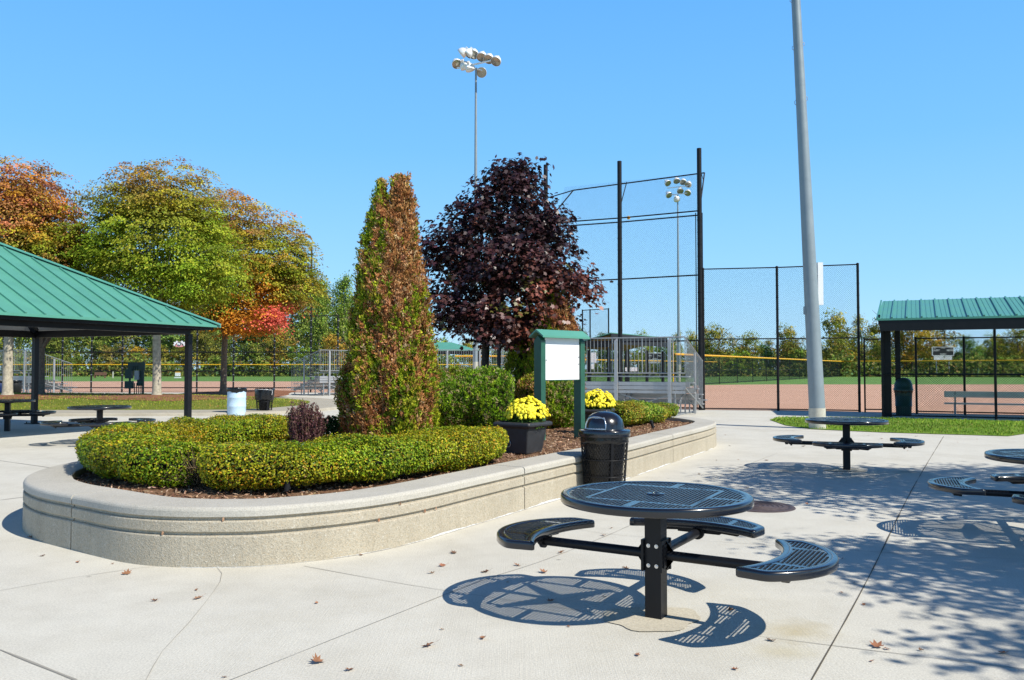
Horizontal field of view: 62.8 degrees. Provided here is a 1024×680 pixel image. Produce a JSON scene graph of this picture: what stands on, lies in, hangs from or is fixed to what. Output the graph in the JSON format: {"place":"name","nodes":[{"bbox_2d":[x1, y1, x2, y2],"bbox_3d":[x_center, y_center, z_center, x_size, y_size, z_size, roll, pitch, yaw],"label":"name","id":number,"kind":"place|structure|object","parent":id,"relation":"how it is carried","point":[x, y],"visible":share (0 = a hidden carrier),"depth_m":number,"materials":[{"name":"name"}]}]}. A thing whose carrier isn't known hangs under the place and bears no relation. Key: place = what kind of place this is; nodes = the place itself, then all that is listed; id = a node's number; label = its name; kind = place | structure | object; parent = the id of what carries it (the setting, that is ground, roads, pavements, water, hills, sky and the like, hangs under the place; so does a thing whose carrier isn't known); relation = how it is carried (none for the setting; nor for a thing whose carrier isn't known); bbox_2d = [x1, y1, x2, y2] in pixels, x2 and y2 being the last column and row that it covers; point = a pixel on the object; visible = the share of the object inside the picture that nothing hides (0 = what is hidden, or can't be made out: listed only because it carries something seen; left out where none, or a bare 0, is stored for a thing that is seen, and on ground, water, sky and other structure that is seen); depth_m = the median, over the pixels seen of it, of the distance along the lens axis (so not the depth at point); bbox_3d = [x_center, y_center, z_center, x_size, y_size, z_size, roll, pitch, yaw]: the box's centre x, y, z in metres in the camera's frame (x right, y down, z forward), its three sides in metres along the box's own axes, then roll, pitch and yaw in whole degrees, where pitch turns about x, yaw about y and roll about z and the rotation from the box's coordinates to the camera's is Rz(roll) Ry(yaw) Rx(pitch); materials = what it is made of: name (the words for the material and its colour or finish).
{"place":"outdoors","nodes":[
{"label":"outdoors","id":0,"kind":"place"},
{"bbox_2d":[0,392,309,409],"bbox_3d":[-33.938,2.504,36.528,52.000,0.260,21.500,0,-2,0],"label":"lawn","id":1,"kind":"structure","parent":0,"point":[177,404],"depth_m":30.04,"materials":[{"name":"green plant"}]},
{"bbox_2d":[0,394,103,399],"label":"mulch bed","id":2,"kind":"object","parent":1,"relation":"on","point":[16,396],"visible":0.59,"depth_m":33.63,"materials":[{"name":"brown soil"}]},
{"bbox_2d":[0,155,106,394],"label":"shade tree","id":3,"kind":"object","parent":1,"relation":"on","point":[28,211],"visible":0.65,"depth_m":33.67,"materials":[{"name":"orange plant"}]},
{"bbox_2d":[38,249,115,393],"bbox_3d":[-20.497,-1.004,37.122,6.173,7.167,6.507,0,-2,0],"label":"shade tree","id":4,"kind":"object","parent":1,"relation":"on","point":[43,342],"visible":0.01,"depth_m":36.87,"materials":[{"name":"orange plant"}]},
{"bbox_2d":[124,361,144,393],"bbox_3d":[-17.278,1.724,38.404,0.835,1.500,0.240,0,-2,0],"label":"utility cabinet","id":5,"kind":"object","parent":1,"relation":"on","point":[138,376],"visible":0.88,"depth_m":38.41,"materials":[{"name":"green metal"}]},
{"bbox_2d":[35,155,269,394],"bbox_3d":[-14.528,-2.659,34.614,8.818,10.310,7.636,0,-2,0],"label":"shade tree","id":6,"kind":"object","parent":1,"relation":"on","point":[185,277],"visible":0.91,"depth_m":33.61,"materials":[{"name":"green plant"}]},
{"bbox_2d":[74,394,254,400],"bbox_3d":[-14.355,2.424,35.108,8.000,0.300,8.000,0,-2,0],"label":"mulch bed","id":7,"kind":"object","parent":1,"relation":"on","point":[138,396],"visible":0.62,"depth_m":33.12,"materials":[{"name":"brown soil"}]},
{"bbox_2d":[180,390,296,396],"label":"mulch bed","id":8,"kind":"object","parent":1,"relation":"on","point":[277,393],"visible":0.31,"depth_m":43.06,"materials":[{"name":"brown soil"}]},
{"bbox_2d":[174,187,338,394],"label":"shade tree","id":9,"kind":"object","parent":8,"relation":"on","point":[287,280],"visible":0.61,"depth_m":40.75,"materials":[{"name":"orange plant"}]},
{"bbox_2d":[22,381,333,392],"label":"infield","id":10,"kind":"object","parent":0,"point":[200,384],"visible":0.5,"depth_m":72.65,"materials":[{"name":"soil"}]},
{"bbox_2d":[434,342,481,366],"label":"dugout","id":11,"kind":"object","parent":10,"relation":"on","point":[450,347],"visible":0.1,"depth_m":71.52,"materials":[{"name":"green paint"}]},
{"bbox_2d":[452,46,500,368],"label":"floodlight mast","id":12,"kind":"object","parent":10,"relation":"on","point":[480,56],"visible":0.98,"depth_m":52.36,"materials":[{"name":"grey metal"}]},
{"bbox_2d":[0,392,1023,679],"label":"plaza","id":13,"kind":"structure","parent":0,"point":[944,580],"depth_m":5.63,"materials":[{"name":"concrete"}]},
{"bbox_2d":[0,399,55,430],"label":"picnic table","id":14,"kind":"object","parent":13,"relation":"on","point":[7,413],"visible":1,"depth_m":20.20,"materials":[{"name":"black"}]},
{"bbox_2d":[0,350,73,392],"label":"bleacher","id":15,"kind":"object","parent":13,"relation":"on","point":[26,384],"visible":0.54,"depth_m":46.48,"materials":[{"name":"metal"}]},
{"bbox_2d":[40,405,155,429],"bbox_3d":[-8.341,1.714,16.953,1.816,0.758,1.816,0,-2,10],"label":"picnic table","id":16,"kind":"object","parent":13,"relation":"on","point":[99,420],"visible":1,"depth_m":16.82,"materials":[{"name":"black"}]},
{"bbox_2d":[0,242,220,423],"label":"pavilion","id":17,"kind":"structure","parent":13,"relation":"on","point":[40,297],"depth_m":18.91,"materials":[{"name":"black paint"}]},
{"bbox_2d":[0,249,338,392],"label":"chain link fence","id":18,"kind":"object","parent":13,"relation":"on","point":[198,346],"visible":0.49,"depth_m":51.88,"materials":[{"name":"black metal"}]},
{"bbox_2d":[27,396,337,415],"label":"kerb","id":19,"kind":"structure","parent":13,"relation":"on","point":[324,404],"depth_m":27.36,"materials":[{"name":"concrete"}]},
{"bbox_2d":[227,387,246,415],"bbox_3d":[-8.880,1.975,27.035,0.619,0.905,0.620,0,-2,0],"label":"barrel bin","id":20,"kind":"object","parent":13,"relation":"on","point":[236,400],"visible":0.94,"depth_m":26.79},
{"bbox_2d":[255,388,273,410],"bbox_3d":[-8.318,2.045,28.163,0.642,0.840,0.641,0,-2,0],"label":"trash can","id":21,"kind":"object","parent":13,"relation":"on","point":[264,396],"visible":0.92,"depth_m":27.97,"materials":[{"name":"black paint"}]},
{"bbox_2d":[287,350,347,395],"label":"bleacher","id":22,"kind":"object","parent":13,"relation":"on","point":[322,382],"visible":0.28,"depth_m":46.36,"materials":[{"name":"metal"}]},
{"bbox_2d":[22,416,715,567],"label":"planter wall","id":23,"kind":"structure","parent":13,"relation":"on","point":[63,507],"depth_m":7.01,"materials":[{"name":"concrete"}]},
{"bbox_2d":[74,420,692,498],"bbox_3d":[-0.464,1.571,13.241,8.320,0.067,12.800,0,-2,0],"label":"mulch bed","id":24,"kind":"object","parent":23,"relation":"in","point":[296,492],"visible":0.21,"depth_m":8.05,"materials":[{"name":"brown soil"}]},
{"bbox_2d":[74,413,290,487],"bbox_3d":[-3.815,1.214,10.140,2.130,0.535,5.209,0,-2,-5],"label":"boxwood hedge","id":25,"kind":"object","parent":24,"relation":"on","point":[125,450],"visible":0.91,"depth_m":8.25,"materials":[{"name":"green plant"}]},
{"bbox_2d":[285,398,329,442],"bbox_3d":[-2.805,1.149,11.257,0.600,0.734,0.554,2,-3,-43],"label":"barberry shrub","id":26,"kind":"object","parent":24,"relation":"on","point":[305,423],"visible":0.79,"depth_m":11.14,"materials":[{"name":"purple plant"}]},
{"bbox_2d":[321,415,341,438],"bbox_3d":[-2.617,1.310,12.150,0.517,0.453,0.496,0,-2,0],"label":"boxwood shrub","id":27,"kind":"object","parent":24,"relation":"on","point":[332,425],"visible":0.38,"depth_m":12.04,"materials":[{"name":"green plant"}]},
{"bbox_2d":[195,424,508,490],"bbox_3d":[-1.318,1.184,8.667,1.296,0.522,3.814,-2,-3,42],"label":"boxwood hedge","id":28,"kind":"object","parent":24,"relation":"on","point":[354,457],"visible":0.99,"depth_m":7.85,"materials":[{"name":"green plant"}]},
{"bbox_2d":[331,171,442,436],"bbox_3d":[-1.772,-0.416,12.017,1.585,4.062,1.442,0,-2,0],"label":"arborvitae","id":29,"kind":"object","parent":24,"relation":"on","point":[389,381],"visible":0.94,"depth_m":11.65,"materials":[{"name":"green plant"}]},
{"bbox_2d":[436,364,514,429],"bbox_3d":[-1.072,1.123,15.017,2.333,1.442,1.684,0,-2,0],"label":"yew hedge","id":30,"kind":"object","parent":24,"relation":"on","point":[480,396],"visible":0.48,"depth_m":14.46,"materials":[{"name":"green plant"}]},
{"bbox_2d":[418,152,613,366],"bbox_3d":[-0.068,-0.974,16.935,3.567,5.630,3.214,2,-2,-39],"label":"maple tree","id":31,"kind":"object","parent":24,"relation":"on","point":[500,278],"visible":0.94,"depth_m":16.54,"materials":[{"name":"purple plant"}]},
{"bbox_2d":[502,307,533,399],"bbox_3d":[0.299,0.534,17.184,1.148,2.484,1.035,-1,-2,31],"label":"arborvitae","id":32,"kind":"object","parent":24,"relation":"on","point":[513,357],"visible":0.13,"depth_m":16.96,"materials":[{"name":"green plant"}]},
{"bbox_2d":[493,421,551,454],"bbox_3d":[0.146,1.300,11.213,0.592,0.425,0.592,-1,-2,35],"label":"flower pot","id":33,"kind":"object","parent":24,"relation":"on","point":[526,438],"visible":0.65,"depth_m":11.02,"materials":[{"name":"plastic"}]},
{"bbox_2d":[504,395,550,428],"bbox_3d":[0.177,0.966,11.226,0.602,0.446,0.590,-1,-2,28],"label":"chrysanthemum","id":34,"kind":"object","parent":33,"relation":"in","point":[520,410],"visible":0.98,"depth_m":11.05,"materials":[{"name":"yellow plant"}]},
{"bbox_2d":[514,372,573,428],"bbox_3d":[0.634,1.222,15.829,1.255,1.355,1.387,0,-2,0],"label":"yew hedge","id":35,"kind":"object","parent":24,"relation":"on","point":[560,400],"visible":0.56,"depth_m":15.41,"materials":[{"name":"green plant"}]},
{"bbox_2d":[524,286,586,393],"bbox_3d":[0.864,0.320,16.613,1.279,2.891,1.422,0,-2,0],"label":"arborvitae","id":36,"kind":"object","parent":24,"relation":"on","point":[529,364],"visible":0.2,"depth_m":16.40,"materials":[{"name":"brown plant"}]},
{"bbox_2d":[529,329,589,439],"bbox_3d":[0.761,0.732,13.258,1.098,1.775,0.300,2,-3,-44],"label":"notice board","id":37,"kind":"object","parent":24,"relation":"on","point":[559,355],"visible":0.94,"depth_m":13.22,"materials":[{"name":"green paint"}]},
{"bbox_2d":[573,408,614,421],"bbox_3d":[1.420,1.401,14.461,0.610,0.438,0.610,-1,-2,20],"label":"flower pot","id":38,"kind":"object","parent":24,"relation":"on","point":[589,411],"visible":0.23,"depth_m":14.20,"materials":[{"name":"plastic"}]},
{"bbox_2d":[585,388,615,414],"bbox_3d":[1.491,1.069,14.481,0.626,0.465,0.664,0,-2,0],"label":"chrysanthemum","id":39,"kind":"object","parent":38,"relation":"in","point":[598,400],"visible":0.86,"depth_m":14.29,"materials":[{"name":"yellow plant"}]},
{"bbox_2d":[612,400,678,425],"bbox_3d":[2.591,1.433,16.689,0.763,0.525,2.426,-1,-2,33],"label":"boxwood hedge","id":40,"kind":"object","parent":24,"relation":"on","point":[632,412],"visible":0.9,"depth_m":16.18,"materials":[{"name":"green plant"}]},
{"bbox_2d":[497,148,704,409],"bbox_3d":[3.194,-2.177,33.008,9.040,9.600,2.056,-1,-2,36],"label":"backstop","id":41,"kind":"object","parent":13,"relation":"on","point":[699,215],"visible":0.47,"depth_m":31.73},
{"bbox_2d":[578,411,630,483],"bbox_3d":[1.131,1.372,10.260,0.636,0.998,0.636,0,-2,10],"label":"trash can","id":42,"kind":"object","parent":13,"relation":"on","point":[604,436],"visible":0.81,"depth_m":10.05,"materials":[{"name":"black paint"}]},
{"bbox_2d":[501,336,707,415],"bbox_3d":[3.142,1.229,28.926,6.600,2.521,2.980,-1,-2,26],"label":"bleacher","id":43,"kind":"object","parent":13,"relation":"on","point":[674,392],"visible":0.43,"depth_m":27.20,"materials":[{"name":"metal"}]},
{"bbox_2d":[604,606,700,630],"bbox_3d":[0.855,1.695,5.106,0.593,0.001,0.514,0,-2,0],"label":"footing patch","id":44,"kind":"object","parent":13,"relation":"on","point":[674,619],"visible":0.93,"depth_m":5.08,"materials":[{"name":"concrete"}]},
{"bbox_2d":[497,481,838,619],"bbox_3d":[0.885,1.326,5.249,1.971,0.758,1.793,0,-2,0],"label":"picnic table","id":45,"kind":"object","parent":44,"relation":"on","point":[658,509],"visible":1,"depth_m":5.11,"materials":[{"name":"black metal"}]},
{"bbox_2d":[746,501,795,512],"bbox_3d":[2.722,1.829,9.233,0.770,0.014,0.770,0,-2,0],"label":"manhole cover","id":46,"kind":"object","parent":13,"relation":"on","point":[767,507],"visible":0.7,"depth_m":9.11,"materials":[{"name":"metal"}]},
{"bbox_2d":[702,263,860,411],"bbox_3d":[9.500,-0.072,29.817,5.348,5.180,0.286,-1,-2,16],"label":"chain link fence","id":47,"kind":"object","parent":13,"relation":"on","point":[744,313],"visible":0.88,"depth_m":29.90,"materials":[{"name":"black metal"}]},
{"bbox_2d":[825,467,866,471],"bbox_3d":[5.002,1.941,12.535,0.582,0.001,0.527,2,-3,-44],"label":"footing patch","id":48,"kind":"object","parent":13,"relation":"on","point":[842,470],"visible":0.95,"depth_m":12.45,"materials":[{"name":"concrete"}]},
{"bbox_2d":[773,417,924,469],"bbox_3d":[5.022,1.569,12.585,1.816,0.758,1.816,1,-2,-24],"label":"picnic table","id":49,"kind":"object","parent":48,"relation":"on","point":[846,444],"visible":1,"depth_m":12.36,"materials":[{"name":"black metal"}]},
{"bbox_2d":[863,338,881,411],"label":"chain link gate","id":50,"kind":"structure","parent":13,"relation":"on","point":[865,378],"depth_m":28.88,"materials":[{"name":"black metal"}]},
{"bbox_2d":[811,436,943,679],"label":"plaza joint","id":51,"kind":"object","parent":13,"relation":"on","point":[864,584],"visible":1,"depth_m":5.63,"materials":[{"name":"grey concrete"}]},
{"bbox_2d":[770,416,1023,435],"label":"grass strip","id":52,"kind":"object","parent":13,"relation":"on","point":[934,429],"depth_m":21.32,"materials":[{"name":"green plant"}]},
{"bbox_2d":[790,0,825,428],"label":"light pole","id":53,"kind":"object","parent":52,"relation":"on","point":[813,282],"visible":0.93,"depth_m":21.14,"materials":[{"name":"grey metal"}]},
{"bbox_2d":[893,377,912,414],"bbox_3d":[12.591,1.814,26.955,0.590,1.220,0.590,0,-2,0],"label":"trash can","id":54,"kind":"object","parent":13,"relation":"on","point":[897,390],"visible":0.77,"depth_m":26.75,"materials":[{"name":"green plastic"}]},
{"bbox_2d":[876,296,1023,416],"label":"dugout","id":55,"kind":"object","parent":13,"relation":"on","point":[1004,312],"visible":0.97,"depth_m":25.36,"materials":[{"name":"black paint"}]},
{"bbox_2d":[881,329,1023,419],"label":"chain link fence","id":56,"kind":"object","parent":13,"relation":"on","point":[995,374],"visible":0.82,"depth_m":25.21,"materials":[{"name":"black metal"}]},
{"bbox_2d":[914,336,1023,414],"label":"chain link fence","id":57,"kind":"object","parent":13,"relation":"on","point":[916,372],"visible":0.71,"depth_m":27.04,"materials":[{"name":"black metal"}]},
{"bbox_2d":[944,391,1023,415],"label":"bench","id":58,"kind":"object","parent":13,"relation":"on","point":[981,395],"visible":0.68,"depth_m":25.64,"materials":[{"name":"metal"}]},
{"bbox_2d":[0,369,1023,415],"bbox_3d":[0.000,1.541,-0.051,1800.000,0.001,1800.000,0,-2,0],"label":"ground","id":59,"kind":"structure","parent":0,"point":[869,380],"depth_m":110.46,"materials":[{"name":"brown soil"}]},
{"bbox_2d":[28,337,76,363],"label":"background tree","id":60,"kind":"object","parent":59,"relation":"on","point":[51,345],"visible":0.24,"depth_m":155.91,"materials":[{"name":"green plant"}]},
{"bbox_2d":[56,339,127,373],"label":"background tree","id":61,"kind":"object","parent":59,"relation":"on","point":[78,360],"visible":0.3,"depth_m":155.84,"materials":[{"name":"green plant"}]},
{"bbox_2d":[67,336,119,367],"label":"background tree","id":62,"kind":"object","parent":59,"relation":"on","point":[100,338],"visible":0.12,"depth_m":176.02,"materials":[{"name":"green plant"}]},
{"bbox_2d":[87,343,129,372],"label":"background tree","id":63,"kind":"object","parent":59,"relation":"on","point":[108,357],"visible":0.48,"depth_m":153.03,"materials":[{"name":"green plant"}]},
{"bbox_2d":[97,335,144,359],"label":"background tree","id":64,"kind":"object","parent":59,"relation":"on","point":[116,338],"visible":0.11,"depth_m":165.96,"materials":[{"name":"green plant"}]},
{"bbox_2d":[121,344,178,372],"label":"background tree","id":65,"kind":"object","parent":59,"relation":"on","point":[164,347],"visible":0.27,"depth_m":156.72,"materials":[{"name":"green plant"}]},
{"bbox_2d":[142,335,195,372],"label":"background tree","id":66,"kind":"object","parent":59,"relation":"on","point":[170,343],"visible":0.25,"depth_m":164.08,"materials":[{"name":"green plant"}]},
{"bbox_2d":[176,330,221,369],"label":"background tree","id":67,"kind":"object","parent":59,"relation":"on","point":[201,339],"visible":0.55,"depth_m":153.74,"materials":[{"name":"green plant"}]},
{"bbox_2d":[208,341,275,375],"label":"background tree","id":68,"kind":"object","parent":59,"relation":"on","point":[230,360],"visible":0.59,"depth_m":150.67,"materials":[{"name":"green plant"}]},
{"bbox_2d":[0,364,504,376],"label":"chain link fence","id":69,"kind":"object","parent":59,"relation":"on","point":[269,367],"visible":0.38,"depth_m":146.87,"materials":[{"name":"black metal"}]},
{"bbox_2d":[250,334,283,368],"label":"background tree","id":70,"kind":"object","parent":59,"relation":"on","point":[276,345],"visible":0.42,"depth_m":156.94,"materials":[{"name":"green plant"}]},
{"bbox_2d":[261,327,304,369],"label":"background tree","id":71,"kind":"object","parent":59,"relation":"on","point":[293,343],"visible":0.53,"depth_m":157.36,"materials":[{"name":"green plant"}]},
{"bbox_2d":[263,293,316,373],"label":"background tree","id":72,"kind":"object","parent":59,"relation":"on","point":[295,326],"visible":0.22,"depth_m":174.88,"materials":[{"name":"green plant"}]},
{"bbox_2d":[278,346,322,372],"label":"background tree","id":73,"kind":"object","parent":59,"relation":"on","point":[297,355],"visible":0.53,"depth_m":151.71,"materials":[{"name":"green plant"}]},
{"bbox_2d":[287,276,334,360],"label":"background tree","id":74,"kind":"object","parent":59,"relation":"on","point":[326,285],"visible":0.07,"depth_m":183.57,"materials":[{"name":"green plant"}]},
{"bbox_2d":[304,284,331,358],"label":"background tree","id":75,"kind":"object","parent":59,"relation":"on","point":[319,328],"visible":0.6,"depth_m":159.46,"materials":[{"name":"green plant"}]},
{"bbox_2d":[318,331,348,369],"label":"background tree","id":76,"kind":"object","parent":59,"relation":"on","point":[328,340],"visible":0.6,"depth_m":152.13,"materials":[{"name":"green plant"}]},
{"bbox_2d":[327,269,354,354],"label":"background tree","id":77,"kind":"object","parent":59,"relation":"on","point":[343,290],"visible":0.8,"depth_m":164.82,"materials":[{"name":"green plant"}]},
{"bbox_2d":[0,350,1023,376],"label":"undergrowth","id":78,"kind":"object","parent":59,"relation":"on","point":[849,370],"visible":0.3,"depth_m":149.74,"materials":[{"name":"green plant"}]},
{"bbox_2d":[582,308,608,380],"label":"chain link fence","id":79,"kind":"object","parent":59,"relation":"on","point":[589,329],"visible":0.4,"depth_m":59.33,"materials":[{"name":"grey metal"}]},
{"bbox_2d":[584,332,667,381],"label":"dugout","id":80,"kind":"object","parent":59,"relation":"on","point":[627,352],"visible":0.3,"depth_m":59.49,"materials":[{"name":"black metal"}]},
{"bbox_2d":[585,359,716,380],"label":"chain link fence","id":81,"kind":"object","parent":59,"relation":"on","point":[644,370],"visible":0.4,"depth_m":108.44,"materials":[{"name":"black metal"}]},
{"bbox_2d":[664,177,691,381],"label":"floodlight mast","id":82,"kind":"object","parent":59,"relation":"on","point":[676,196],"visible":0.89,"depth_m":92.20,"materials":[{"name":"grey metal"}]},
{"bbox_2d":[697,322,740,370],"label":"background tree","id":83,"kind":"object","parent":59,"relation":"on","point":[715,349],"visible":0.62,"depth_m":157.88,"materials":[{"name":"green plant"}]},
{"bbox_2d":[727,329,767,371],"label":"background tree","id":84,"kind":"object","parent":59,"relation":"on","point":[746,347],"visible":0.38,"depth_m":159.24,"materials":[{"name":"green plant"}]},
{"bbox_2d":[674,353,842,384],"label":"chain link fence","id":85,"kind":"object","parent":59,"relation":"on","point":[829,367],"visible":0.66,"depth_m":90.24,"materials":[{"name":"black metal"}]},
{"bbox_2d":[775,322,806,373],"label":"background tree","id":86,"kind":"object","parent":59,"relation":"on","point":[787,342],"visible":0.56,"depth_m":157.10,"materials":[{"name":"green plant"}]},
{"bbox_2d":[821,332,847,366],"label":"background tree","id":87,"kind":"object","parent":59,"relation":"on","point":[829,350],"visible":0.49,"depth_m":151.69,"materials":[{"name":"green plant"}]},
{"bbox_2d":[821,307,863,368],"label":"background tree","id":88,"kind":"object","parent":59,"relation":"on","point":[847,341],"visible":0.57,"depth_m":154.99,"materials":[{"name":"green plant"}]},
{"bbox_2d":[851,313,870,372],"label":"background tree","id":89,"kind":"object","parent":59,"relation":"on","point":[864,335],"visible":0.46,"depth_m":165.83,"materials":[{"name":"green plant"}]},
{"bbox_2d":[861,310,908,365],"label":"background tree","id":90,"kind":"object","parent":59,"relation":"on","point":[879,331],"visible":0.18,"depth_m":159.76,"materials":[{"name":"green plant"}]},
{"bbox_2d":[892,330,937,371],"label":"background tree","id":91,"kind":"object","parent":59,"relation":"on","point":[907,349],"visible":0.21,"depth_m":157.44,"materials":[{"name":"green plant"}]},
{"bbox_2d":[910,330,949,369],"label":"background tree","id":92,"kind":"object","parent":59,"relation":"on","point":[925,347],"visible":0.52,"depth_m":151.79,"materials":[{"name":"green plant"}]},
{"bbox_2d":[843,360,1023,377],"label":"chain link fence","id":93,"kind":"object","parent":59,"relation":"on","point":[941,370],"visible":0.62,"depth_m":136.13,"materials":[{"name":"black metal"}]},
{"bbox_2d":[932,347,953,372],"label":"scoreboard","id":94,"kind":"object","parent":59,"relation":"on","point":[943,352],"visible":0.62,"depth_m":140.91,"materials":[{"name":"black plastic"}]},
{"bbox_2d":[953,333,990,369],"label":"background tree","id":95,"kind":"object","parent":59,"relation":"on","point":[969,343],"visible":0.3,"depth_m":149.75,"materials":[{"name":"green plant"}]},
{"bbox_2d":[982,331,1020,367],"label":"background tree","id":96,"kind":"object","parent":59,"relation":"on","point":[987,343],"visible":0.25,"depth_m":157.57,"materials":[{"name":"green plant"}]},
{"bbox_2d":[990,329,1023,363],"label":"background tree","id":97,"kind":"object","parent":59,"relation":"on","point":[1021,332],"visible":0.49,"depth_m":151.94,"materials":[{"name":"green plant"}]},
{"bbox_2d":[0,0,1023,368],"label":"sky","id":98,"kind":"structure","parent":0,"point":[915,108],"materials":[{"name":"blue"}]},
{"bbox_2d":[650,384,1023,415],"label":"infield","id":99,"kind":"object","parent":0,"point":[732,396],"visible":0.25,"depth_m":41.89,"materials":[{"name":"soil"}]},
{"label":"footing patch","id":100,"kind":"structure","parent":0,"visible":0},
{"bbox_2d":[928,449,1023,504],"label":"picnic table","id":101,"kind":"object","parent":100,"relation":"on","point":[956,486],"visible":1,"depth_m":7.63,"materials":[{"name":"black"}]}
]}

